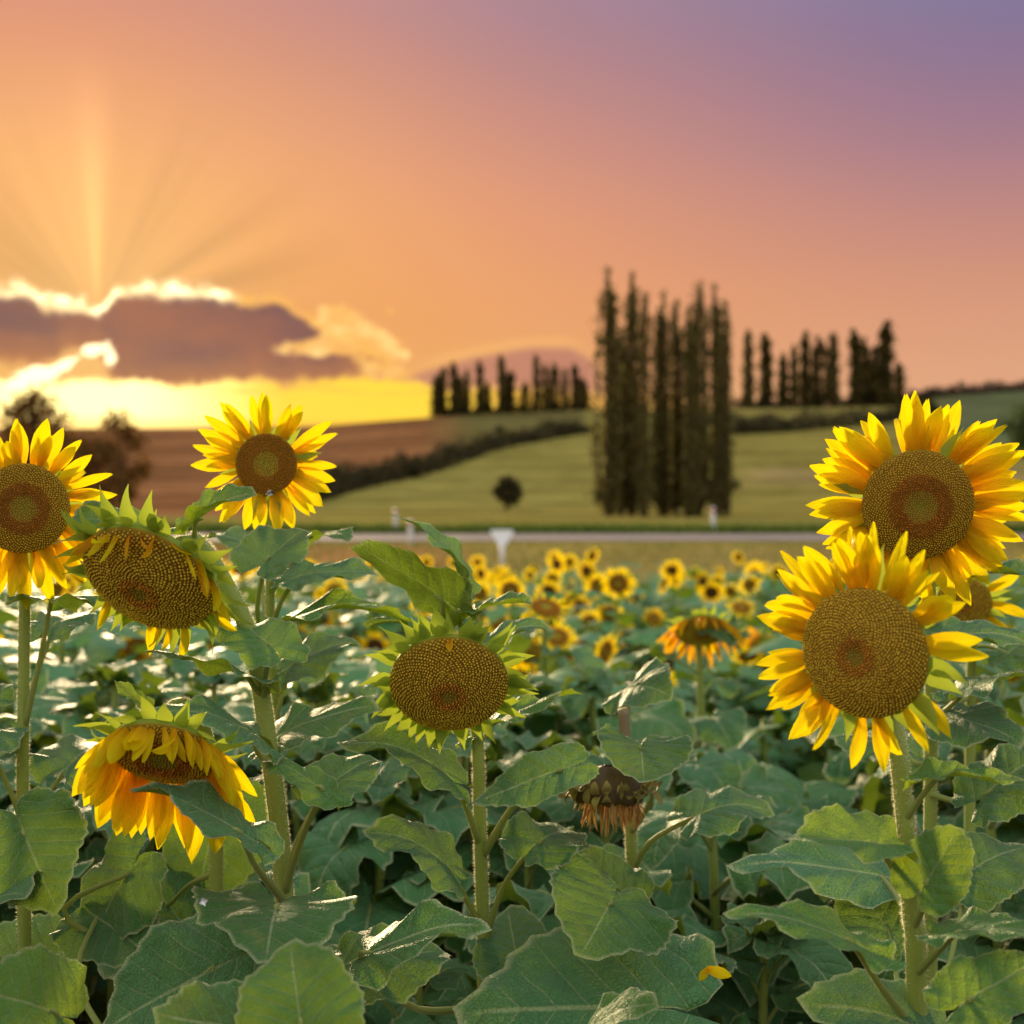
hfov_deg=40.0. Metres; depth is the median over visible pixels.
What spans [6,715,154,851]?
sunflower
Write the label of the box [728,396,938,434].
hedge
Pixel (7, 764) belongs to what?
sunflower
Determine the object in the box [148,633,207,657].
sunflower
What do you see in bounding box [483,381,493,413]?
poplar tree
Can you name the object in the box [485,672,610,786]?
sunflower
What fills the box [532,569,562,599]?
sunflower
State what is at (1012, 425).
round tree
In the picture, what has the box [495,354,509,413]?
poplar tree
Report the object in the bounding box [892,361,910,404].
poplar tree
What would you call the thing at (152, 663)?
sunflower
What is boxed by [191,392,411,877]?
sunflower
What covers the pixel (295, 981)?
sunflower
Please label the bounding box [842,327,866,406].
poplar tree
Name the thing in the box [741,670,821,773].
sunflower
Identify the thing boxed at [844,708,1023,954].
sunflower
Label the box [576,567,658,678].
sunflower
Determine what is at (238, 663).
sunflower
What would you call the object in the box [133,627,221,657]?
sunflower
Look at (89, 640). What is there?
sunflower
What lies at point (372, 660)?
sunflower
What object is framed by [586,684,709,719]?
sunflower
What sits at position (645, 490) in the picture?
poplar tree
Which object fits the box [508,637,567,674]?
sunflower
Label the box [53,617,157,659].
sunflower
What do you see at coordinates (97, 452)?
round tree
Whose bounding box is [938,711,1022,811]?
sunflower
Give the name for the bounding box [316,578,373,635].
sunflower
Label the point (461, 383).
poplar tree
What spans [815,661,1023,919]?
sunflower
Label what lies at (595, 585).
sunflower
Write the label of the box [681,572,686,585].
sunflower
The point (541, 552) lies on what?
verge grass
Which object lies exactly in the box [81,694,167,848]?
sunflower
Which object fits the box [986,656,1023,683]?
sunflower
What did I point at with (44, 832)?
sunflower
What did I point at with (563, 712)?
sunflower
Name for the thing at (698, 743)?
sunflower
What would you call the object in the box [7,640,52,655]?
sunflower
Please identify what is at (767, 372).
poplar tree
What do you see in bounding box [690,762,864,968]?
sunflower
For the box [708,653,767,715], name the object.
sunflower
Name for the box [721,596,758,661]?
sunflower
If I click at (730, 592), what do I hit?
sunflower
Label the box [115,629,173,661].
sunflower
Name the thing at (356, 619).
sunflower
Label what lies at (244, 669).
sunflower
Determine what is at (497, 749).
sunflower
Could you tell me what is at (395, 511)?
marker post
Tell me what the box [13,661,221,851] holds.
sunflower
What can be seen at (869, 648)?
sunflower
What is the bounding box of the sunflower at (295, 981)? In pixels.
[152,938,365,1023]
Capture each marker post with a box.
[393,509,397,527]
[408,520,412,543]
[711,507,714,530]
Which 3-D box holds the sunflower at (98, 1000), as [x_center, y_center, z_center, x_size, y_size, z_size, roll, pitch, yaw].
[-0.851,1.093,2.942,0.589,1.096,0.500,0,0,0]
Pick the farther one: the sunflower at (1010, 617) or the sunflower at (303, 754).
the sunflower at (1010, 617)
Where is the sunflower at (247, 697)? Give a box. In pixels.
[243,683,398,831]
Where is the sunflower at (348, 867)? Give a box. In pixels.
[297,756,517,964]
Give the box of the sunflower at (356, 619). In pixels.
[345,614,376,644]
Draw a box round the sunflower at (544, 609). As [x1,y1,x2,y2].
[507,592,605,733]
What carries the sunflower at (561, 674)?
on the ground at (774, 473)
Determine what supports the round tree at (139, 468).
on the ground at (774, 473)
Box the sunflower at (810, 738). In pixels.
[807,727,871,810]
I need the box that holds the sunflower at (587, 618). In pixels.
[578,608,596,633]
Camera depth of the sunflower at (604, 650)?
6.92 m
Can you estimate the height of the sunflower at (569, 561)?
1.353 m
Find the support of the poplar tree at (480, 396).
on the ground at (774, 473)
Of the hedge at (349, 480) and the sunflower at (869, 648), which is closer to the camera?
the sunflower at (869, 648)
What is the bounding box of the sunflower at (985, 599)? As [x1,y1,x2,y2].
[920,574,1023,831]
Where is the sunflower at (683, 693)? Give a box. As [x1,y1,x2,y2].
[670,670,715,711]
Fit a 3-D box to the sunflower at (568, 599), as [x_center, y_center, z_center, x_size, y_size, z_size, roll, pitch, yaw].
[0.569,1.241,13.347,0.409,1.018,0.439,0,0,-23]
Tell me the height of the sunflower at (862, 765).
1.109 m
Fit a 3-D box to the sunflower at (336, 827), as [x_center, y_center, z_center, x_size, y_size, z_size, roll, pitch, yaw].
[-0.100,1.061,3.232,0.618,1.164,0.580,0,0,11]
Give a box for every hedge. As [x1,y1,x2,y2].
[289,417,593,502]
[427,402,592,416]
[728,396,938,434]
[730,395,896,408]
[904,380,1023,399]
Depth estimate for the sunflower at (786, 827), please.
3.26 m
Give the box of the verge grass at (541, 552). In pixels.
[80,539,1023,583]
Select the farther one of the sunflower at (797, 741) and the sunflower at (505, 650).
the sunflower at (505, 650)
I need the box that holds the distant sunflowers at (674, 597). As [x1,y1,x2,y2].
[0,548,1023,687]
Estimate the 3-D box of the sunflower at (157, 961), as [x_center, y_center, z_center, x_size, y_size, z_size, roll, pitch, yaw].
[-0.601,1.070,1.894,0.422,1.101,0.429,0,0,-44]
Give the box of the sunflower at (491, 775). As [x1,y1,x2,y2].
[423,696,580,957]
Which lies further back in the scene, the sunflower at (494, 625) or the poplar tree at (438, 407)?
the poplar tree at (438, 407)
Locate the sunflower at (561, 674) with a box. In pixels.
[537,668,582,678]
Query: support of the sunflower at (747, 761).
on the ground at (774, 473)
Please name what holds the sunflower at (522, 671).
on the ground at (774, 473)
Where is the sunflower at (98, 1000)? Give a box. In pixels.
[71,793,163,1023]
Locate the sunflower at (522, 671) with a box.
[507,662,537,674]
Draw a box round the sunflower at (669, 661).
[640,637,688,671]
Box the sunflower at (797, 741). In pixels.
[747,646,825,767]
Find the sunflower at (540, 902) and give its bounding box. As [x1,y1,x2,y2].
[462,843,726,1017]
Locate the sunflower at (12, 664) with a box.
[5,660,17,667]
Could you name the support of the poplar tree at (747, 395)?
on the ground at (774, 473)
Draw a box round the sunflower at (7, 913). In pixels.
[0,804,92,963]
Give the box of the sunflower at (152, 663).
[67,660,186,707]
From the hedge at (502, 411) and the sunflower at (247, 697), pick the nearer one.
the sunflower at (247, 697)
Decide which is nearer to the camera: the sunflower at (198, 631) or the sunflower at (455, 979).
the sunflower at (455, 979)
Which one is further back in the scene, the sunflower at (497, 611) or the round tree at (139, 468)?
the round tree at (139, 468)
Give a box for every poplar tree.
[427,374,447,416]
[435,366,449,412]
[446,362,461,415]
[456,374,469,413]
[463,368,473,410]
[472,359,487,414]
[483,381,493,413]
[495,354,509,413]
[499,370,521,413]
[517,381,532,412]
[531,353,541,408]
[538,362,550,411]
[547,361,562,410]
[560,367,571,406]
[567,363,582,410]
[579,377,592,409]
[581,265,630,516]
[613,326,636,515]
[621,269,641,514]
[625,291,662,516]
[647,289,679,515]
[665,298,685,514]
[675,304,708,516]
[676,280,715,516]
[702,282,729,515]
[707,299,740,516]
[738,328,757,406]
[754,332,777,407]
[772,352,789,407]
[785,344,802,407]
[798,330,814,406]
[808,335,828,405]
[821,331,844,406]
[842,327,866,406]
[859,337,873,405]
[867,343,878,402]
[870,319,898,405]
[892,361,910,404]
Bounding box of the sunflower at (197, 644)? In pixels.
[135,634,240,696]
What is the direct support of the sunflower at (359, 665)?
on the ground at (774, 473)
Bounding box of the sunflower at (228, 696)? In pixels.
[127,682,232,711]
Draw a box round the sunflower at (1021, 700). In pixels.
[1019,696,1023,715]
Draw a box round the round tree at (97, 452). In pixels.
[61,428,139,507]
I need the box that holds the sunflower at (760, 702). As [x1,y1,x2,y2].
[686,666,773,761]
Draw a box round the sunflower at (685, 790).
[682,785,687,793]
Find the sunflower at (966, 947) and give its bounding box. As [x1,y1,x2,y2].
[877,894,1023,1023]
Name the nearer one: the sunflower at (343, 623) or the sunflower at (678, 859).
the sunflower at (678, 859)
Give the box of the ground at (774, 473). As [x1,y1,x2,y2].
[0,391,1023,1023]
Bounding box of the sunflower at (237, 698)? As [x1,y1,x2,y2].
[232,672,289,700]
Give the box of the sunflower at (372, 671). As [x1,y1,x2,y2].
[331,657,376,684]
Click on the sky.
(327, 207)
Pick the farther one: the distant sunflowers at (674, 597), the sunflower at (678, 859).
the distant sunflowers at (674, 597)
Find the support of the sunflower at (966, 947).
on the ground at (774, 473)
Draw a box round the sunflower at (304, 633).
[297,625,310,641]
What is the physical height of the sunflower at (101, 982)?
1.217 m
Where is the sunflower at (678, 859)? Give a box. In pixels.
[530,738,748,915]
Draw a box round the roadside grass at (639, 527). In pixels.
[169,520,1023,532]
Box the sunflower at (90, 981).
[8,904,96,995]
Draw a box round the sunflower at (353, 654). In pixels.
[342,648,378,663]
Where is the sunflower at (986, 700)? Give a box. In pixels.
[963,699,1002,706]
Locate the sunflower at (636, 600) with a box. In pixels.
[624,594,644,605]
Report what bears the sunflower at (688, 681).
on the ground at (774, 473)
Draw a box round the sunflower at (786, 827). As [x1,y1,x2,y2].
[691,790,808,1020]
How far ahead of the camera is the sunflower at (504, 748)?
4.57 m
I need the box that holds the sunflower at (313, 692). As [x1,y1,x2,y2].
[211,672,387,901]
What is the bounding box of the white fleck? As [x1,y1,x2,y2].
[200,898,206,905]
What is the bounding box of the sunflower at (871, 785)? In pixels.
[860,742,1023,833]
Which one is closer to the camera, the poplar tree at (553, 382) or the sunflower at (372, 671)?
the sunflower at (372, 671)
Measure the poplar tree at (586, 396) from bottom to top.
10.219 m
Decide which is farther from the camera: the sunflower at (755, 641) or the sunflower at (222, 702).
the sunflower at (755, 641)
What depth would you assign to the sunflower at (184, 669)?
4.48 m
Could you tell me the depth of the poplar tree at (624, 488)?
141.71 m
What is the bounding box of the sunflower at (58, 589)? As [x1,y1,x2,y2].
[42,579,89,609]
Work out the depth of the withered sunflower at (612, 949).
2.16 m
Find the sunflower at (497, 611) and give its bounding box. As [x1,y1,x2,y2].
[486,575,540,632]
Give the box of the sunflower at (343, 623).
[325,611,362,636]
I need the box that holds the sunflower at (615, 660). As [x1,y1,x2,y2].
[571,655,637,669]
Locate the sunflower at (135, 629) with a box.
[79,605,144,661]
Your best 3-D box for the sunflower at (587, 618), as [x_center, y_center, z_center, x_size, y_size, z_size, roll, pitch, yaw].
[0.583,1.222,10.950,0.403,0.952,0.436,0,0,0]
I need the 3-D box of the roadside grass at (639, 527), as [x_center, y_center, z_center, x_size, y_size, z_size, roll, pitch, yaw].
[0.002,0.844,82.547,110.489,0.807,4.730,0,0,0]
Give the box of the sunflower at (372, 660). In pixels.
[363,649,375,663]
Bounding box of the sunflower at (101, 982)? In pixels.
[29,706,240,1017]
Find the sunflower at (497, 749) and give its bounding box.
[296,687,502,834]
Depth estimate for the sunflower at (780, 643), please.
6.59 m
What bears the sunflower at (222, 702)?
on the ground at (774, 473)
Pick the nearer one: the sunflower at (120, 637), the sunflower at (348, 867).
the sunflower at (348, 867)
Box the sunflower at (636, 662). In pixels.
[621,629,663,671]
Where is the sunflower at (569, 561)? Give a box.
[557,553,581,593]
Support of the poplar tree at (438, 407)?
on the ground at (774, 473)
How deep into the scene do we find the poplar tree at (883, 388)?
413.49 m
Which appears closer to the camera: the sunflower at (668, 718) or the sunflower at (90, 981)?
the sunflower at (90, 981)
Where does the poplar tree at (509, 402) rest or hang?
on the ground at (774, 473)
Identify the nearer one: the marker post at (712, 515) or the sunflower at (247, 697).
the sunflower at (247, 697)
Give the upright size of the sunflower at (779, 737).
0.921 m
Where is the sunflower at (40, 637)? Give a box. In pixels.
[10,635,107,707]
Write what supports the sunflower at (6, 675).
on the ground at (774, 473)
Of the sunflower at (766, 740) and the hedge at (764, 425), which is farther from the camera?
the hedge at (764, 425)
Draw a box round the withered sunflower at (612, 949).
[452,657,774,1023]
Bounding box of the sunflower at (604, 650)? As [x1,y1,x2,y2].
[573,631,635,684]
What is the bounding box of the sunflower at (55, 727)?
[0,658,61,761]
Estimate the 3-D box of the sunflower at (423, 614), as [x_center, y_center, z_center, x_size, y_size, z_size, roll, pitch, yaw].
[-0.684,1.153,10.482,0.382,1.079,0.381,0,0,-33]
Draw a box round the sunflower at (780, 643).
[760,636,825,768]
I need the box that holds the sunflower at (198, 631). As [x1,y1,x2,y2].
[156,626,218,644]
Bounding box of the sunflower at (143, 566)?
[52,483,450,1006]
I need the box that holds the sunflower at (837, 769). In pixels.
[811,659,952,824]
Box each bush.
[402,462,425,477]
[491,474,523,509]
[730,480,742,488]
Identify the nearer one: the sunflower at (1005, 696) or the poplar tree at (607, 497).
the sunflower at (1005, 696)
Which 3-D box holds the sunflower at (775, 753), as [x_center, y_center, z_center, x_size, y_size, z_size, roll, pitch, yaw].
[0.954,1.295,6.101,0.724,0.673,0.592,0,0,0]
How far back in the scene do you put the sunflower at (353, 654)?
7.01 m
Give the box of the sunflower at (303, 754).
[241,736,397,890]
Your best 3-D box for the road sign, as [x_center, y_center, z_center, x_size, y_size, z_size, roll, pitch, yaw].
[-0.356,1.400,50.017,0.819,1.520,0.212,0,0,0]
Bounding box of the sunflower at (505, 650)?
[499,647,508,653]
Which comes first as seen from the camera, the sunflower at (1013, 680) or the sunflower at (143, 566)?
the sunflower at (143, 566)
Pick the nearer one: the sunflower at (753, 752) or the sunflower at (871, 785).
the sunflower at (871, 785)
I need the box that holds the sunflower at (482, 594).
[455,580,492,628]
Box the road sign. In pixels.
[491,530,512,567]
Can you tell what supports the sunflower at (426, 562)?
on the ground at (774, 473)
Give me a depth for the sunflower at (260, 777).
4.05 m
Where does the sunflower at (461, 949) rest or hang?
on the ground at (774, 473)
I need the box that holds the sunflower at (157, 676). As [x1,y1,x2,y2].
[6,655,175,799]
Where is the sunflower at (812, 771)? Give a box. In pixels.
[738,700,865,803]
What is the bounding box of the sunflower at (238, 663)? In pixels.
[166,658,244,700]
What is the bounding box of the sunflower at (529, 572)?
[522,568,539,586]
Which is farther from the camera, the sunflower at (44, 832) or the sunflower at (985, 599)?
the sunflower at (985, 599)
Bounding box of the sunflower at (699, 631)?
[610,605,746,751]
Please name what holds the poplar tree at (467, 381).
on the ground at (774, 473)
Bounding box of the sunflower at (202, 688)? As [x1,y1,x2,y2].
[124,670,242,706]
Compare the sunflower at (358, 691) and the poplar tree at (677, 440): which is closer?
the sunflower at (358, 691)
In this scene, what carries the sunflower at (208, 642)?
on the ground at (774, 473)
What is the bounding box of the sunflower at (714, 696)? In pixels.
[709,666,806,754]
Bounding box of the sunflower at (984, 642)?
[979,607,992,648]
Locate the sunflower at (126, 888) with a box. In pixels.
[61,680,267,967]
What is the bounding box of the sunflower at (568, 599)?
[561,591,580,614]
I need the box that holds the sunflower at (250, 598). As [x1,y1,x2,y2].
[227,561,259,605]
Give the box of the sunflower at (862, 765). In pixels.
[859,763,866,768]
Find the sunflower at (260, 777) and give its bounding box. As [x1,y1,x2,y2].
[221,694,324,845]
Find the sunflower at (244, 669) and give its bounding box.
[197,657,248,670]
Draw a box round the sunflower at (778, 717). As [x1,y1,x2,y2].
[739,684,840,781]
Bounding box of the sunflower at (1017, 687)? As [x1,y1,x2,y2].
[1009,681,1023,692]
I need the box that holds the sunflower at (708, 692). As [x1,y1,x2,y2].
[680,670,721,704]
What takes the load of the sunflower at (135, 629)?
on the ground at (774, 473)
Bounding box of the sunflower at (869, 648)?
[722,522,1023,1023]
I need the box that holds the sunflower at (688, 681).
[682,669,711,692]
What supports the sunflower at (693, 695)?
on the ground at (774, 473)
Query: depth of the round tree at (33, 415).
117.28 m
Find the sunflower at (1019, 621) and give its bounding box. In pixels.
[1015,617,1023,628]
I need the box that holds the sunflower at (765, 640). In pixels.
[757,619,821,747]
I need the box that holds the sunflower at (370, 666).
[362,649,399,676]
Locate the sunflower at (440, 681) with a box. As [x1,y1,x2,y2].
[334,515,598,1014]
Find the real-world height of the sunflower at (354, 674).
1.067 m
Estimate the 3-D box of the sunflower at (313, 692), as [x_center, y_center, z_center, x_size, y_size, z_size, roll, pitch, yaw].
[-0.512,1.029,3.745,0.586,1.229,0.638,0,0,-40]
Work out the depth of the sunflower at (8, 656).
6.53 m
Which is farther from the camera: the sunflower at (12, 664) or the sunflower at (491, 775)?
the sunflower at (12, 664)
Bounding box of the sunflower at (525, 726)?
[433,695,536,791]
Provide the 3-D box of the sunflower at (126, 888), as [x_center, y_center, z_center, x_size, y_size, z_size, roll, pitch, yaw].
[-0.501,0.924,2.028,0.332,1.395,0.526,0,0,0]
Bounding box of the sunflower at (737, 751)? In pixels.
[723,747,758,761]
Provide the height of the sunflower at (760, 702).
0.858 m
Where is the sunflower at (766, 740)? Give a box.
[745,716,795,768]
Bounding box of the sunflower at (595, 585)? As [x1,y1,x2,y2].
[569,571,613,662]
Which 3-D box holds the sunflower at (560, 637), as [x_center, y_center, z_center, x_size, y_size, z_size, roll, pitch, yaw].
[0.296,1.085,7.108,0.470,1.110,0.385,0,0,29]
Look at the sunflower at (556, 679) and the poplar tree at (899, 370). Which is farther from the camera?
the poplar tree at (899, 370)
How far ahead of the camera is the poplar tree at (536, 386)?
420.12 m
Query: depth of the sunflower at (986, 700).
6.54 m
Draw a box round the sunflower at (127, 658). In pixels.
[103,625,178,664]
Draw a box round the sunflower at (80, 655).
[34,639,130,713]
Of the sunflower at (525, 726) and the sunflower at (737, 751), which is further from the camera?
the sunflower at (737, 751)
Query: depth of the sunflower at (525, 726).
4.53 m
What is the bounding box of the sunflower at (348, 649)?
[342,646,361,656]
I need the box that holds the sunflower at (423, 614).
[409,601,432,620]
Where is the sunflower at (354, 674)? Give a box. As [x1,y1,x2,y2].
[243,660,370,685]
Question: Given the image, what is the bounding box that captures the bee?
[263,489,273,498]
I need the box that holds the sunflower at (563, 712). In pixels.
[559,682,691,784]
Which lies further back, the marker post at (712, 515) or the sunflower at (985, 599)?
the marker post at (712, 515)
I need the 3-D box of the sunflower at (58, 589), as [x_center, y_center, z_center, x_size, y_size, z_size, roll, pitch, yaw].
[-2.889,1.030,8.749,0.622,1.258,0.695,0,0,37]
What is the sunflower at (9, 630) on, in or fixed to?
on the ground at (774, 473)
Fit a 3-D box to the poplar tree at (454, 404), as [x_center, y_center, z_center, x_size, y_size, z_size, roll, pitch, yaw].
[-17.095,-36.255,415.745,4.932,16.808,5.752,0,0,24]
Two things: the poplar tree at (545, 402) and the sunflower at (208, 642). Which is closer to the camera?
the sunflower at (208, 642)
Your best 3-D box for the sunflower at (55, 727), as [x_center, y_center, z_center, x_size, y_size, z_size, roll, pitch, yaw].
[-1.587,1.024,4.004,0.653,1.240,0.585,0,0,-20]
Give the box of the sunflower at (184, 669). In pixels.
[161,657,262,774]
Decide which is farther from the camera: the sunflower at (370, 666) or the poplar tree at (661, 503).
the poplar tree at (661, 503)
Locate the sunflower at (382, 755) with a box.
[287,722,456,986]
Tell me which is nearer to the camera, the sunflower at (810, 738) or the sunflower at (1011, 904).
the sunflower at (1011, 904)
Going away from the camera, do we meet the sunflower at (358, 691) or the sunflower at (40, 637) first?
the sunflower at (358, 691)
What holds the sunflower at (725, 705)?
on the ground at (774, 473)
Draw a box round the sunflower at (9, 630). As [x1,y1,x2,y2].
[8,621,18,639]
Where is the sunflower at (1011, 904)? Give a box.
[938,889,1023,1014]
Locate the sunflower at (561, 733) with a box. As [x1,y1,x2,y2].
[555,697,575,735]
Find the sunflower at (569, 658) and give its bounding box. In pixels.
[562,648,574,660]
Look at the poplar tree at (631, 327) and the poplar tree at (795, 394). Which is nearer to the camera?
the poplar tree at (631, 327)
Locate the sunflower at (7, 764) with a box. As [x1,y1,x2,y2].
[0,757,57,809]
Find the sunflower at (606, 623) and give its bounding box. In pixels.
[588,603,638,651]
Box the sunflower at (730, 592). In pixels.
[721,583,739,600]
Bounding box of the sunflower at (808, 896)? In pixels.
[720,851,957,1023]
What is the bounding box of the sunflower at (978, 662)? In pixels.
[910,609,1008,705]
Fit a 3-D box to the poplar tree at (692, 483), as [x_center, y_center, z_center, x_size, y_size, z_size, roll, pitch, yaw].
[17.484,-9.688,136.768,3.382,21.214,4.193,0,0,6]
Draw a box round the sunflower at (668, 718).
[505,665,696,750]
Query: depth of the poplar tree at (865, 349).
419.70 m
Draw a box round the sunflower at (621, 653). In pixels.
[592,639,644,664]
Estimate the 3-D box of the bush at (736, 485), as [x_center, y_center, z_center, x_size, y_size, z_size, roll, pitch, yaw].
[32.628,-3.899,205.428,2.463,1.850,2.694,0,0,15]
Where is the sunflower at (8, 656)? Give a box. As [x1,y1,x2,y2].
[0,634,17,658]
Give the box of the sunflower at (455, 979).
[373,936,476,1023]
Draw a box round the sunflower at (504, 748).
[469,674,536,769]
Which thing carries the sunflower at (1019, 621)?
on the ground at (774, 473)
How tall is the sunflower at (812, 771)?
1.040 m
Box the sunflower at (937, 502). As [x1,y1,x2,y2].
[806,390,1023,984]
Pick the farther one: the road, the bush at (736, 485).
the bush at (736, 485)
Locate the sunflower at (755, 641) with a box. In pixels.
[741,627,775,719]
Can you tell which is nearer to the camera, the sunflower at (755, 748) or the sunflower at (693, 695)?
the sunflower at (755, 748)
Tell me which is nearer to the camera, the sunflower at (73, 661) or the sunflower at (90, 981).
the sunflower at (90, 981)
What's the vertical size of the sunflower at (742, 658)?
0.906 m
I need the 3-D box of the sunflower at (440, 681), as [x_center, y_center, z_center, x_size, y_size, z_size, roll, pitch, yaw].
[-0.071,0.812,2.114,0.409,1.616,0.544,0,0,0]
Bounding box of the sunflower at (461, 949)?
[406,822,578,1003]
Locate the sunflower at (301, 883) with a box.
[222,862,378,1023]
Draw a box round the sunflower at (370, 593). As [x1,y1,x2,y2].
[366,568,400,635]
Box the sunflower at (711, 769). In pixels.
[590,746,815,930]
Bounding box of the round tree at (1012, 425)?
[996,403,1023,450]
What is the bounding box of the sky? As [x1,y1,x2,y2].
[0,0,1023,427]
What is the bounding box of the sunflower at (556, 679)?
[551,677,564,680]
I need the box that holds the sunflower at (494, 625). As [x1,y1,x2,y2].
[483,606,513,631]
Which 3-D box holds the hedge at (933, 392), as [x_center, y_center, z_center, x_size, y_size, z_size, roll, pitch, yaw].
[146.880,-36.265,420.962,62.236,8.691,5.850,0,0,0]
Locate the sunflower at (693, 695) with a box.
[687,692,711,697]
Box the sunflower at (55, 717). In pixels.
[42,674,91,732]
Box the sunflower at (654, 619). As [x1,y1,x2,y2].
[632,608,668,671]
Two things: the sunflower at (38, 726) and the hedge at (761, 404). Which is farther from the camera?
the hedge at (761, 404)
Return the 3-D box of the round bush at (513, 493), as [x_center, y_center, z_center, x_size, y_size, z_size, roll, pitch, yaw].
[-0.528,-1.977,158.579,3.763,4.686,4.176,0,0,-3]
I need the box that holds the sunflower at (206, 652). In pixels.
[194,650,248,684]
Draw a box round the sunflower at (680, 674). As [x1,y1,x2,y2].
[671,660,763,715]
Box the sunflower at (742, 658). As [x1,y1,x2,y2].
[709,648,779,737]
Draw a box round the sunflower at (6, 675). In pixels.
[0,625,48,802]
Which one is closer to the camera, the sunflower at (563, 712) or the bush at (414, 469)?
the sunflower at (563, 712)
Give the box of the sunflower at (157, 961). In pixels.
[0,903,266,1023]
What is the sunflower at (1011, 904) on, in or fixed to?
on the ground at (774, 473)
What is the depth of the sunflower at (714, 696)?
7.86 m
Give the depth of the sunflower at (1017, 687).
6.08 m
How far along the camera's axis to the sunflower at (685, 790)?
4.90 m
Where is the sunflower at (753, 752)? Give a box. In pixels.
[696,737,782,764]
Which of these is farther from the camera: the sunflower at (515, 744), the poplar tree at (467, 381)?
the poplar tree at (467, 381)
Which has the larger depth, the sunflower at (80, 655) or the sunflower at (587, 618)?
the sunflower at (587, 618)
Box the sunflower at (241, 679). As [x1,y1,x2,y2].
[224,676,245,685]
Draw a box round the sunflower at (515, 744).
[447,727,599,837]
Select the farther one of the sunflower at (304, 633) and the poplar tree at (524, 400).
the poplar tree at (524, 400)
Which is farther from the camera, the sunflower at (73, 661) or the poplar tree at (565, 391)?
the poplar tree at (565, 391)
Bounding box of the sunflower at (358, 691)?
[290,682,417,864]
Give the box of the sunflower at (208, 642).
[163,631,226,647]
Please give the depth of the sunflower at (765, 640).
7.70 m
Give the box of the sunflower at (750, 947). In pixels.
[671,902,853,1023]
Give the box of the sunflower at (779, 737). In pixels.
[774,732,781,739]
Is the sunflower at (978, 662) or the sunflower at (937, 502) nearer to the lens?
the sunflower at (937, 502)
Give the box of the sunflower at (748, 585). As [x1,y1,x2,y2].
[729,574,765,614]
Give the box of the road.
[58,534,1023,540]
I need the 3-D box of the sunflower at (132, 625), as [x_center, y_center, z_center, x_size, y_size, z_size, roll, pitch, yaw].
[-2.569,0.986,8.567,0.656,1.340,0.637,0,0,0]
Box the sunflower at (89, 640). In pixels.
[0,602,145,715]
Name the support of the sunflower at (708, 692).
on the ground at (774, 473)
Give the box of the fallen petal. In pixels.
[699,966,731,980]
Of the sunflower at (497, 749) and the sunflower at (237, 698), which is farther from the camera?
the sunflower at (237, 698)
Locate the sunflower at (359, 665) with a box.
[330,659,370,678]
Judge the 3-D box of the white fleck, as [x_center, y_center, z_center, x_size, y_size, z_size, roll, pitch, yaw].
[-0.373,0.471,1.700,0.010,0.010,0.001,0,0,0]
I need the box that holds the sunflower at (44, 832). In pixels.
[0,418,116,1015]
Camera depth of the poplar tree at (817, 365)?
419.99 m
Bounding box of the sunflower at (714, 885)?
[637,785,810,1023]
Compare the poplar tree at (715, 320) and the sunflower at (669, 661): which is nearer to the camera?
the sunflower at (669, 661)
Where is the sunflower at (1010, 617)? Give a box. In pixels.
[1001,615,1014,627]
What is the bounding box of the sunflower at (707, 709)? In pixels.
[614,682,712,712]
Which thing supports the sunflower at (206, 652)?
on the ground at (774, 473)
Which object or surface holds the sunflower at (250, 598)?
on the ground at (774, 473)
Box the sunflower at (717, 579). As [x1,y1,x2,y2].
[710,573,724,587]
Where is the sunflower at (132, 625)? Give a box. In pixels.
[43,571,140,628]
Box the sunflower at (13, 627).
[1,623,18,633]
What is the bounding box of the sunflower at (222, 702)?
[217,683,310,830]
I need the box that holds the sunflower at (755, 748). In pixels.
[747,747,787,768]
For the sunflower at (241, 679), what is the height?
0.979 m
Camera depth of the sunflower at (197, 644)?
5.62 m
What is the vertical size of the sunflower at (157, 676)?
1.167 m
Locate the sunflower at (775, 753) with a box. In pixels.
[739,738,807,767]
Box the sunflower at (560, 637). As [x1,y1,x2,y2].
[535,620,584,681]
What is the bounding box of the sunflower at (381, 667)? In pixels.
[352,659,393,685]
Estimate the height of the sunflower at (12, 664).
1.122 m
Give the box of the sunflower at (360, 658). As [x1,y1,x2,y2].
[339,653,375,676]
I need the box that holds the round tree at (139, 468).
[93,408,155,504]
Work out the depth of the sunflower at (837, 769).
4.37 m
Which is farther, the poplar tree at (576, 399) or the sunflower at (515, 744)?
the poplar tree at (576, 399)
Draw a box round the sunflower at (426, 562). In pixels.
[420,555,433,566]
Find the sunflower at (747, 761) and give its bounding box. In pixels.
[614,748,756,926]
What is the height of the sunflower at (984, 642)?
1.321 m
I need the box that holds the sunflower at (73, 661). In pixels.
[30,640,120,712]
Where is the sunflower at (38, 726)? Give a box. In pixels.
[0,714,46,797]
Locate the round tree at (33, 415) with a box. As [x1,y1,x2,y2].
[0,381,81,463]
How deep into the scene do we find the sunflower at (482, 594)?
10.89 m
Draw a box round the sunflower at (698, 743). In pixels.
[687,739,723,925]
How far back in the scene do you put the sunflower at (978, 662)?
5.97 m
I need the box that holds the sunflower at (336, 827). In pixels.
[310,723,598,963]
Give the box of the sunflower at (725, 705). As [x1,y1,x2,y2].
[673,680,734,736]
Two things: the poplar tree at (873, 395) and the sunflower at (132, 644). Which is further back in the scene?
the poplar tree at (873, 395)
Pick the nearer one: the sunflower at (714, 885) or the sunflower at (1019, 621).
the sunflower at (714, 885)
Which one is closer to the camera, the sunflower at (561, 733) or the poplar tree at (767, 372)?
the sunflower at (561, 733)
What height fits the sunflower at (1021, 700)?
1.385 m
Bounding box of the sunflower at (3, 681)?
[0,640,15,796]
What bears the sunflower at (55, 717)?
on the ground at (774, 473)
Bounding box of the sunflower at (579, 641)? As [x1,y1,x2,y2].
[571,633,607,664]

